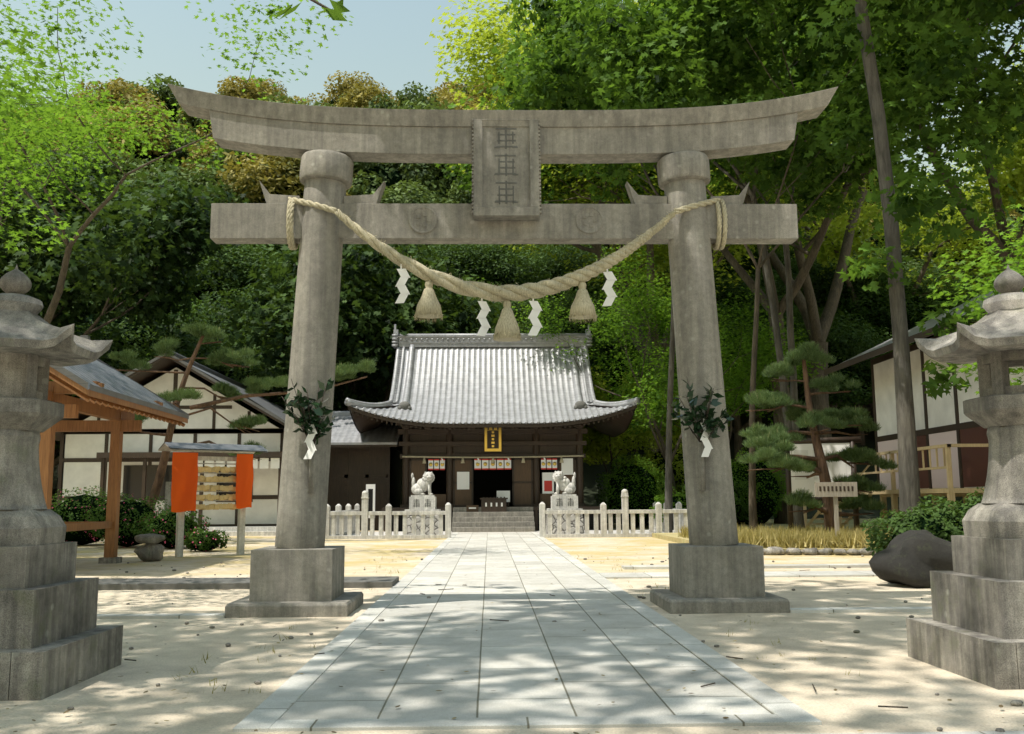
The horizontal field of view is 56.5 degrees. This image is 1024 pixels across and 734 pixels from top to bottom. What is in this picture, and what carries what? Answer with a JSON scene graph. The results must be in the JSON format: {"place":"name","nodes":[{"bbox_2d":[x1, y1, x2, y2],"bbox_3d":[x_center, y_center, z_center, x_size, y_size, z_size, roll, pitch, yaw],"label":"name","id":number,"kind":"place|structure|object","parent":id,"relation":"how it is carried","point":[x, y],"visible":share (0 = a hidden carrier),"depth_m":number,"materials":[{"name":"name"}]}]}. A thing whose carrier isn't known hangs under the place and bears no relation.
{"place":"outdoors","nodes":[
{"label":"outdoors","id":0,"kind":"place"},
{"bbox_2d":[98,576,398,589],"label":"stone curb","id":1,"kind":"structure","parent":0,"point":[219,583],"depth_m":13.95,"materials":[{"name":"stone"}]},
{"bbox_2d":[0,523,1023,733],"bbox_3d":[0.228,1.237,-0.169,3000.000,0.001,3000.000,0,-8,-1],"label":"ground","id":2,"kind":"structure","parent":0,"point":[101,703],"depth_m":7.96,"materials":[{"name":"sand"}]},
{"bbox_2d":[0,8,91,251],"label":"maple tree","id":3,"kind":"object","parent":2,"relation":"on","point":[21,50],"visible":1,"depth_m":12.73,"materials":[{"name":"green plant"}]},
{"bbox_2d":[0,265,122,700],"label":"lantern","id":4,"kind":"object","parent":2,"relation":"on","point":[54,638],"visible":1,"depth_m":6.80,"materials":[{"name":"stone"}]},
{"bbox_2d":[51,486,106,544],"bbox_3d":[-12.950,4.507,28.836,2.961,1.848,2.873,0,-8,-1],"label":"azalea shrub","id":5,"kind":"object","parent":2,"relation":"on","point":[71,509],"visible":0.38,"depth_m":28.22,"materials":[{"name":"green plant"}]},
{"bbox_2d":[39,335,188,563],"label":"wooden pavilion","id":6,"kind":"structure","parent":2,"relation":"on","point":[117,399],"depth_m":19.39,"materials":[{"name":"wood"}]},
{"bbox_2d":[0,123,248,334],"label":"tree","id":7,"kind":"object","parent":2,"relation":"on","point":[137,240],"visible":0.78,"depth_m":45.18,"materials":[{"name":"green plant"}]},
{"bbox_2d":[80,490,169,546],"bbox_3d":[-11.020,4.383,27.451,2.543,1.646,2.563,6,-10,-40],"label":"azalea shrub","id":8,"kind":"object","parent":2,"relation":"on","point":[130,511],"visible":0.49,"depth_m":26.87,"materials":[{"name":"green plant"}]},
{"bbox_2d":[39,299,222,366],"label":"forest tree","id":9,"kind":"object","parent":2,"relation":"on","point":[142,330],"visible":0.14,"depth_m":57.48,"materials":[{"name":"green plant"}]},
{"bbox_2d":[126,506,210,548],"bbox_3d":[-9.440,4.418,26.352,1.868,1.223,2.096,-5,-9,29],"label":"azalea shrub","id":10,"kind":"object","parent":2,"relation":"on","point":[164,523],"visible":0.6,"depth_m":25.97,"materials":[{"name":"green plant"}]},
{"bbox_2d":[55,350,285,535],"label":"white-walled building","id":11,"kind":"structure","parent":2,"relation":"on","point":[83,459],"depth_m":38.09,"materials":[{"name":"paint"}]},
{"bbox_2d":[0,0,353,323],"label":"maple tree","id":12,"kind":"object","parent":2,"relation":"on","point":[53,129],"visible":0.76,"depth_m":23.42,"materials":[{"name":"green plant"}]},
{"bbox_2d":[183,527,230,551],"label":"azalea shrub","id":13,"kind":"object","parent":2,"relation":"on","point":[202,540],"visible":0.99,"depth_m":24.50,"materials":[{"name":"green plant"}]},
{"bbox_2d":[158,442,267,556],"bbox_3d":[-7.179,3.170,22.817,2.400,2.660,0.840,6,-10,-39],"label":"ema rack","id":14,"kind":"object","parent":2,"relation":"on","point":[186,478],"visible":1,"depth_m":22.73,"materials":[{"name":"orange wood"}]},
{"bbox_2d":[108,321,376,509],"bbox_3d":[-8.568,2.132,29.796,8.699,7.151,3.055,2,-8,-13],"label":"pine","id":15,"kind":"object","parent":2,"relation":"on","point":[344,371],"visible":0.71,"depth_m":30.08,"materials":[{"name":"green plant"}]},
{"bbox_2d":[274,0,349,20],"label":"leaves","id":16,"kind":"object","parent":2,"relation":"on","point":[337,10],"visible":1,"depth_m":12.38,"materials":[{"name":"green plant"}]},
{"bbox_2d":[278,411,402,530],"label":"corridor building","id":17,"kind":"structure","parent":2,"relation":"on","point":[368,461],"depth_m":42.22,"materials":[{"name":"brown wood"}]},
{"bbox_2d":[215,244,521,410],"bbox_3d":[-7.349,-0.020,51.870,15.794,17.490,18.314,0,-8,-1],"label":"tree","id":18,"kind":"object","parent":2,"relation":"on","point":[371,312],"visible":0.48,"depth_m":47.42,"materials":[{"name":"green plant"}]},
{"bbox_2d":[382,423,599,531],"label":"shrine hall","id":19,"kind":"structure","parent":2,"relation":"on","point":[521,482],"depth_m":41.12,"materials":[{"name":"wood"}]},
{"bbox_2d":[466,491,509,511],"bbox_3d":[-0.993,5.664,40.186,1.840,0.880,0.970,0,-8,-1],"label":"offering box","id":20,"kind":"object","parent":19,"relation":"on","point":[494,504],"visible":1,"depth_m":39.74,"materials":[{"name":"brown wood"}]},
{"bbox_2d":[344,324,640,427],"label":"hall roof","id":21,"kind":"structure","parent":19,"relation":"on","point":[456,378],"depth_m":42.99,"materials":[{"name":"tile"}]},
{"bbox_2d":[348,404,636,436],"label":"roof eaves","id":22,"kind":"object","parent":21,"relation":"attached to","point":[614,424],"visible":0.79,"depth_m":39.70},
{"bbox_2d":[402,428,583,493],"bbox_3d":[-0.817,4.029,40.952,7.801,2.830,0.277,0,-8,-1],"label":"hall decor","id":23,"kind":"object","parent":19,"relation":"attached to","point":[492,440],"visible":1,"depth_m":40.96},
{"bbox_2d":[452,507,534,531],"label":"stone steps","id":24,"kind":"structure","parent":2,"relation":"on","point":[515,519],"depth_m":39.16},
{"bbox_2d":[168,84,837,617],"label":"torii gate","id":25,"kind":"structure","parent":2,"relation":"on","point":[296,570],"depth_m":11.65,"materials":[{"name":"stone"}]},
{"bbox_2d":[472,119,540,219],"bbox_3d":[-0.072,-2.472,11.718,0.842,1.369,0.282,0,-8,-1],"label":"plaque","id":26,"kind":"object","parent":25,"relation":"attached to","point":[506,173],"visible":1,"depth_m":11.64,"materials":[{"name":"stone"}]},
{"bbox_2d":[286,197,727,341],"bbox_3d":[-0.056,-1.205,11.601,5.403,1.842,0.746,0,-8,-1],"label":"sacred rope","id":27,"kind":"object","parent":25,"relation":"attached to","point":[428,302],"visible":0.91,"depth_m":11.31,"materials":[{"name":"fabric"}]},
{"bbox_2d":[335,209,675,342],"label":"shimenawa fibres","id":28,"kind":"object","parent":27,"relation":"attached to","point":[570,319],"visible":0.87,"depth_m":11.32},
{"bbox_2d":[282,376,733,492],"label":"sakaki branches","id":29,"kind":"object","parent":25,"relation":"attached to","point":[707,425],"visible":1,"depth_m":11.07,"materials":[{"name":"green plant"}]},
{"bbox_2d":[352,530,663,534],"bbox_3d":[-0.123,6.368,36.350,12.450,0.008,7.650,0,-8,-1],"label":"gravel court","id":30,"kind":"object","parent":2,"relation":"on","point":[590,532],"visible":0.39,"depth_m":37.89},
{"bbox_2d":[405,472,440,534],"bbox_3d":[-3.296,5.053,35.272,1.350,2.350,1.350,0,-8,-1],"label":"guardian lion statue","id":31,"kind":"object","parent":30,"relation":"on","point":[419,500],"visible":1,"depth_m":34.85,"materials":[{"name":"white stone"}]},
{"bbox_2d":[325,489,687,538],"bbox_3d":[-0.125,5.544,36.329,12.750,1.634,7.720,0,-8,-1],"label":"stone fence","id":32,"kind":"object","parent":30,"relation":"on","point":[343,524],"visible":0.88,"depth_m":32.53,"materials":[{"name":"white stone"}]},
{"bbox_2d":[546,471,584,533],"bbox_3d":[1.942,5.039,35.399,1.350,2.350,1.350,0,-8,-1],"label":"guardian lion statue","id":33,"kind":"object","parent":30,"relation":"on","point":[566,499],"visible":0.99,"depth_m":34.98,"materials":[{"name":"white stone"}]},
{"bbox_2d":[6,545,1023,733],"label":"ground litter","id":34,"kind":"object","parent":2,"relation":"on","point":[1016,702],"visible":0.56,"depth_m":7.78,"materials":[{"name":"plant"}]},
{"bbox_2d":[279,532,772,719],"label":"paved path","id":35,"kind":"structure","parent":2,"relation":"on","point":[421,654],"depth_m":7.71,"materials":[{"name":"stone"}]},
{"bbox_2d":[233,532,821,731],"bbox_3d":[-0.299,4.344,21.807,3.270,0.070,33.400,0,-8,-1],"label":"path edging","id":36,"kind":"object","parent":2,"relation":"on","point":[265,715],"depth_m":7.28,"materials":[{"name":"stone"}]},
{"bbox_2d":[173,523,892,693],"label":"grass tufts","id":37,"kind":"object","parent":2,"relation":"on","point":[809,537],"visible":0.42,"depth_m":21.95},
{"bbox_2d":[134,482,952,587],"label":"garden rocks","id":38,"kind":"object","parent":2,"relation":"on","point":[912,558],"visible":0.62,"depth_m":13.56,"materials":[{"name":"stone"}]},
{"bbox_2d":[97,563,1023,733],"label":"stone curb","id":39,"kind":"structure","parent":2,"relation":"on","point":[523,722],"depth_m":5.39,"materials":[{"name":"stone"}]},
{"bbox_2d":[424,0,833,458],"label":"camphor tree","id":40,"kind":"object","parent":2,"relation":"on","point":[490,38],"visible":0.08,"depth_m":50.53,"materials":[{"name":"green plant"}]},
{"bbox_2d":[583,365,681,525],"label":"understory tree","id":41,"kind":"object","parent":2,"relation":"on","point":[596,441],"visible":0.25,"depth_m":47.50,"materials":[{"name":"green plant"}]},
{"bbox_2d":[594,452,681,526],"bbox_3d":[5.771,5.577,43.270,3.939,3.443,4.036,0,-8,-1],"label":"shrub","id":42,"kind":"object","parent":2,"relation":"on","point":[638,483],"visible":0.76,"depth_m":42.47,"materials":[{"name":"green plant"}]},
{"bbox_2d":[617,430,684,501],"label":"tree","id":43,"kind":"object","parent":2,"relation":"on","point":[677,466],"visible":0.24,"depth_m":44.83,"materials":[{"name":"green plant"}]},
{"bbox_2d":[477,2,833,532],"bbox_3d":[5.215,-4.185,36.319,13.017,21.038,11.421,4,-9,-31],"label":"tree","id":44,"kind":"object","parent":2,"relation":"on","point":[588,104],"visible":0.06,"depth_m":36.18,"materials":[{"name":"green plant"}]},
{"bbox_2d":[512,244,809,496],"bbox_3d":[7.363,1.140,44.306,12.468,12.906,10.890,-6,-10,36],"label":"maple tree","id":45,"kind":"object","parent":2,"relation":"on","point":[640,308],"visible":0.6,"depth_m":43.94,"materials":[{"name":"green plant"}]},
{"bbox_2d":[497,0,911,529],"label":"tree","id":46,"kind":"object","parent":2,"relation":"on","point":[544,10],"visible":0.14,"depth_m":33.32,"materials":[{"name":"green plant"}]},
{"bbox_2d":[606,314,825,442],"bbox_3d":[9.478,2.645,46.829,10.012,10.594,12.418,0,-8,-1],"label":"understory tree","id":47,"kind":"object","parent":2,"relation":"on","point":[735,399],"visible":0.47,"depth_m":45.79,"materials":[{"name":"green plant"}]},
{"bbox_2d":[681,476,759,521],"bbox_3d":[8.672,5.779,40.743,3.440,2.308,3.498,6,-10,-39],"label":"shrub","id":48,"kind":"object","parent":2,"relation":"on","point":[740,508],"visible":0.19,"depth_m":40.14,"materials":[{"name":"green plant"}]},
{"bbox_2d":[434,0,1023,523],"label":"tree","id":49,"kind":"object","parent":2,"relation":"on","point":[764,298],"visible":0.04,"depth_m":47.96,"materials":[{"name":"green plant"}]},
{"bbox_2d":[643,5,857,514],"bbox_3d":[11.729,-5.069,42.929,12.227,24.567,9.984,0,-8,-1],"label":"tree","id":50,"kind":"object","parent":2,"relation":"on","point":[790,328],"visible":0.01,"depth_m":40.81,"materials":[{"name":"green plant"}]},
{"bbox_2d":[731,447,786,524],"bbox_3d":[10.687,5.319,43.089,4.345,3.938,4.436,0,-8,-1],"label":"shrub","id":51,"kind":"object","parent":2,"relation":"on","point":[767,489],"visible":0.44,"depth_m":41.88,"materials":[{"name":"green plant"}]},
{"bbox_2d":[644,518,892,554],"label":"planting bed","id":52,"kind":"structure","parent":2,"relation":"on","point":[672,537],"depth_m":32.22,"materials":[{"name":"yellow plant"}]},
{"bbox_2d":[738,340,897,530],"bbox_3d":[8.428,2.153,26.795,4.789,5.790,2.693,2,-8,-14],"label":"pine","id":53,"kind":"object","parent":52,"relation":"on","point":[773,440],"visible":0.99,"depth_m":26.66,"materials":[{"name":"green plant"}]},
{"bbox_2d":[785,436,860,528],"bbox_3d":[9.426,3.632,29.009,2.400,2.965,0.181,-3,-9,20],"label":"notice board","id":54,"kind":"object","parent":52,"relation":"on","point":[830,444],"visible":0.35,"depth_m":29.06,"materials":[{"name":"paper"}]},
{"bbox_2d":[814,482,857,534],"bbox_3d":[8.010,3.601,23.498,1.050,1.510,0.142,0,-8,-1],"label":"signpost","id":55,"kind":"object","parent":52,"relation":"on","point":[835,490],"visible":0.94,"depth_m":23.51,"materials":[{"name":"grey wood"}]},
{"bbox_2d":[551,0,993,531],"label":"tree","id":56,"kind":"object","parent":2,"relation":"on","point":[704,43],"visible":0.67,"depth_m":29.32,"materials":[{"name":"green plant"}]},
{"bbox_2d":[606,1,1023,502],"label":"camphor tree","id":57,"kind":"object","parent":2,"relation":"on","point":[817,327],"visible":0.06,"depth_m":60.12,"materials":[{"name":"green plant"}]},
{"bbox_2d":[804,0,995,520],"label":"tree","id":58,"kind":"object","parent":2,"relation":"on","point":[895,209],"visible":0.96,"depth_m":22.92,"materials":[{"name":"green plant"}]},
{"bbox_2d":[859,494,964,555],"bbox_3d":[7.098,2.849,16.169,2.320,1.382,2.320,0,-8,-1],"label":"shrub","id":59,"kind":"object","parent":2,"relation":"on","point":[944,524],"visible":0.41,"depth_m":15.90,"materials":[{"name":"green plant"}]},
{"bbox_2d":[803,276,1023,529],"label":"building","id":60,"kind":"structure","parent":2,"relation":"on","point":[952,444],"depth_m":28.17,"materials":[{"name":"paint"}]},
{"bbox_2d":[845,0,1023,246],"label":"tree","id":61,"kind":"object","parent":2,"relation":"on","point":[997,84],"visible":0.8,"depth_m":26.37,"materials":[{"name":"green plant"}]},
{"bbox_2d":[876,0,1023,274],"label":"tree","id":62,"kind":"object","parent":2,"relation":"on","point":[997,202],"visible":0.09,"depth_m":34.89,"materials":[{"name":"green plant"}]},
{"bbox_2d":[917,487,983,516],"bbox_3d":[8.584,2.945,17.632,2.374,1.497,2.505,0,-8,-1],"label":"shrub","id":63,"kind":"object","parent":2,"relation":"on","point":[967,505],"visible":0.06,"depth_m":17.48,"materials":[{"name":"green plant"}]},
{"bbox_2d":[906,265,1023,689],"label":"lantern","id":64,"kind":"object","parent":2,"relation":"on","point":[972,629],"visible":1,"depth_m":7.00,"materials":[{"name":"stone"}]},
{"bbox_2d":[925,199,1023,394],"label":"maple tree","id":65,"kind":"object","parent":2,"relation":"on","point":[988,287],"visible":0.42,"depth_m":13.39,"materials":[{"name":"green plant"}]},
{"bbox_2d":[0,0,1023,192],"label":"sky","id":66,"kind":"structure","parent":0,"point":[385,40],"materials":[{"name":"blue"}]},
{"bbox_2d":[51,244,982,522],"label":"hill terrain","id":67,"kind":"structure","parent":0,"point":[589,482],"depth_m":63.11,"materials":[{"name":"plant"}]},
{"bbox_2d":[34,134,151,222],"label":"forest tree","id":68,"kind":"object","parent":67,"relation":"on","point":[138,161],"visible":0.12,"depth_m":91.31,"materials":[{"name":"green plant"}]},
{"bbox_2d":[41,310,150,467],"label":"forest tree","id":69,"kind":"object","parent":67,"relation":"on","point":[116,365],"visible":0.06,"depth_m":52.78,"materials":[{"name":"green plant"}]},
{"bbox_2d":[47,109,148,213],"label":"forest tree","id":70,"kind":"object","parent":67,"relation":"on","point":[119,148],"visible":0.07,"depth_m":97.64,"materials":[{"name":"green plant"}]},
{"bbox_2d":[69,77,167,151],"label":"forest tree","id":71,"kind":"object","parent":67,"relation":"on","point":[114,89],"visible":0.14,"depth_m":106.40,"materials":[{"name":"brown plant"}]},
{"bbox_2d":[97,98,190,177],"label":"forest tree","id":72,"kind":"object","parent":67,"relation":"on","point":[153,153],"visible":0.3,"depth_m":102.57,"materials":[{"name":"green plant"}]},
{"bbox_2d":[121,73,195,129],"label":"forest tree","id":73,"kind":"object","parent":67,"relation":"on","point":[165,92],"visible":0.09,"depth_m":125.90,"materials":[{"name":"green plant"}]},
{"bbox_2d":[110,159,230,210],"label":"forest tree","id":74,"kind":"object","parent":67,"relation":"on","point":[195,182],"visible":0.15,"depth_m":90.04,"materials":[{"name":"green plant"}]},
{"bbox_2d":[150,122,202,174],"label":"forest tree","id":75,"kind":"object","parent":67,"relation":"on","point":[185,154],"visible":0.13,"depth_m":105.55,"materials":[{"name":"green plant"}]},
{"bbox_2d":[100,239,282,316],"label":"forest tree","id":76,"kind":"object","parent":67,"relation":"on","point":[221,276],"visible":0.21,"depth_m":71.81,"materials":[{"name":"green plant"}]},
{"bbox_2d":[177,137,229,175],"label":"forest tree","id":77,"kind":"object","parent":67,"relation":"on","point":[201,154],"visible":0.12,"depth_m":101.90,"materials":[{"name":"green plant"}]},
{"bbox_2d":[186,171,264,218],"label":"forest tree","id":78,"kind":"object","parent":67,"relation":"on","point":[238,199],"visible":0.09,"depth_m":87.71,"materials":[{"name":"green plant"}]},
{"bbox_2d":[178,75,284,134],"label":"forest tree","id":79,"kind":"object","parent":67,"relation":"on","point":[232,88],"visible":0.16,"depth_m":124.21,"materials":[{"name":"brown plant"}]},
{"bbox_2d":[118,323,347,426],"bbox_3d":[-14.929,4.017,53.163,11.850,13.217,11.057,0,-8,-5],"label":"forest tree","id":80,"kind":"object","parent":67,"relation":"on","point":[238,374],"visible":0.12,"depth_m":50.46,"materials":[{"name":"green plant"}]},
{"bbox_2d":[190,280,356,386],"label":"forest tree","id":81,"kind":"object","parent":67,"relation":"on","point":[217,313],"visible":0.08,"depth_m":63.55,"materials":[{"name":"green plant"}]},
{"bbox_2d":[215,151,356,202],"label":"forest tree","id":82,"kind":"object","parent":67,"relation":"on","point":[277,175],"visible":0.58,"depth_m":87.71,"materials":[{"name":"green plant"}]},
{"bbox_2d":[304,70,381,106],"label":"forest tree","id":83,"kind":"object","parent":67,"relation":"on","point":[339,89],"visible":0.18,"depth_m":144.05,"materials":[{"name":"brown plant"}]},
{"bbox_2d":[331,80,402,107],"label":"forest tree","id":84,"kind":"object","parent":67,"relation":"on","point":[361,99],"visible":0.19,"depth_m":131.92,"materials":[{"name":"green plant"}]},
{"bbox_2d":[346,162,448,199],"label":"forest tree","id":85,"kind":"object","parent":67,"relation":"on","point":[370,178],"visible":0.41,"depth_m":93.00,"materials":[{"name":"green plant"}]},
{"bbox_2d":[368,81,439,108],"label":"forest tree","id":86,"kind":"object","parent":67,"relation":"on","point":[416,96],"visible":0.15,"depth_m":116.58,"materials":[{"name":"green plant"}]},
{"bbox_2d":[363,179,458,203],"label":"forest tree","id":87,"kind":"object","parent":67,"relation":"on","point":[395,197],"visible":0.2,"depth_m":88.60,"materials":[{"name":"green plant"}]},
{"bbox_2d":[397,163,471,199],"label":"forest tree","id":88,"kind":"object","parent":67,"relation":"on","point":[448,181],"visible":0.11,"depth_m":95.35,"materials":[{"name":"green plant"}]},
{"bbox_2d":[412,244,559,301],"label":"forest tree","id":89,"kind":"object","parent":67,"relation":"on","point":[486,262],"visible":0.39,"depth_m":75.02,"materials":[{"name":"green plant"}]},
{"bbox_2d":[459,297,566,331],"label":"forest tree","id":90,"kind":"object","parent":67,"relation":"on","point":[518,308],"visible":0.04,"depth_m":66.45,"materials":[{"name":"green plant"}]},
{"bbox_2d":[492,313,615,384],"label":"forest tree","id":91,"kind":"object","parent":67,"relation":"on","point":[594,355],"visible":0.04,"depth_m":61.53,"materials":[{"name":"green plant"}]},
{"bbox_2d":[491,278,632,377],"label":"forest tree","id":92,"kind":"object","parent":67,"relation":"on","point":[568,299],"visible":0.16,"depth_m":66.61,"materials":[{"name":"green plant"}]},
{"bbox_2d":[508,244,619,307],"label":"forest tree","id":93,"kind":"object","parent":67,"relation":"on","point":[557,268],"visible":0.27,"depth_m":77.95,"materials":[{"name":"green plant"}]},
{"bbox_2d":[584,316,734,411],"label":"forest tree","id":94,"kind":"object","parent":67,"relation":"on","point":[620,359],"visible":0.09,"depth_m":63.45,"materials":[{"name":"green plant"}]},
{"bbox_2d":[657,266,765,315],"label":"forest tree","id":95,"kind":"object","parent":67,"relation":"on","point":[728,289],"visible":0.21,"depth_m":77.28,"materials":[{"name":"green plant"}]},
{"bbox_2d":[658,244,783,280],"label":"forest tree","id":96,"kind":"object","parent":67,"relation":"on","point":[745,266],"visible":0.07,"depth_m":82.86,"materials":[{"name":"green plant"}]},
{"bbox_2d":[675,313,806,462],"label":"forest tree","id":97,"kind":"object","parent":67,"relation":"on","point":[736,429],"visible":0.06,"depth_m":61.95,"materials":[{"name":"green plant"}]},
{"bbox_2d":[717,285,835,450],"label":"forest tree","id":98,"kind":"object","parent":67,"relation":"on","point":[758,418],"visible":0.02,"depth_m":66.89,"materials":[{"name":"green plant"}]},
{"bbox_2d":[728,256,886,314],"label":"forest tree","id":99,"kind":"object","parent":67,"relation":"on","point":[815,287],"visible":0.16,"depth_m":75.61,"materials":[{"name":"green plant"}]},
{"bbox_2d":[746,306,887,408],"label":"forest tree","id":100,"kind":"object","parent":67,"relation":"on","point":[844,345],"visible":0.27,"depth_m":62.38,"materials":[{"name":"green plant"}]},
{"bbox_2d":[611,99,1023,416],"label":"camphor tree","id":101,"kind":"object","parent":67,"relation":"on","point":[833,250],"visible":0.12,"depth_m":72.14,"materials":[{"name":"green plant"}]},
{"bbox_2d":[800,278,916,400],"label":"forest tree","id":102,"kind":"object","parent":67,"relation":"on","point":[868,309],"visible":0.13,"depth_m":74.00,"materials":[{"name":"green plant"}]},
{"bbox_2d":[777,253,944,306],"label":"forest tree","id":103,"kind":"object","parent":67,"relation":"on","point":[863,281],"visible":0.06,"depth_m":75.54,"materials":[{"name":"green plant"}]},
{"bbox_2d":[843,326,913,444],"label":"forest tree","id":104,"kind":"object","parent":67,"relation":"on","point":[869,408],"visible":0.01,"depth_m":68.92,"materials":[{"name":"green plant"}]},
{"bbox_2d":[829,268,982,343],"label":"forest tree","id":105,"kind":"object","parent":67,"relation":"on","point":[919,305],"visible":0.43,"depth_m":72.64,"materials":[{"name":"green plant"}]},
{"bbox_2d":[901,183,1022,291],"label":"forest tree","id":106,"kind":"object","parent":67,"relation":"on","point":[1011,226],"visible":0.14,"depth_m":91.36,"materials":[{"name":"green plant"}]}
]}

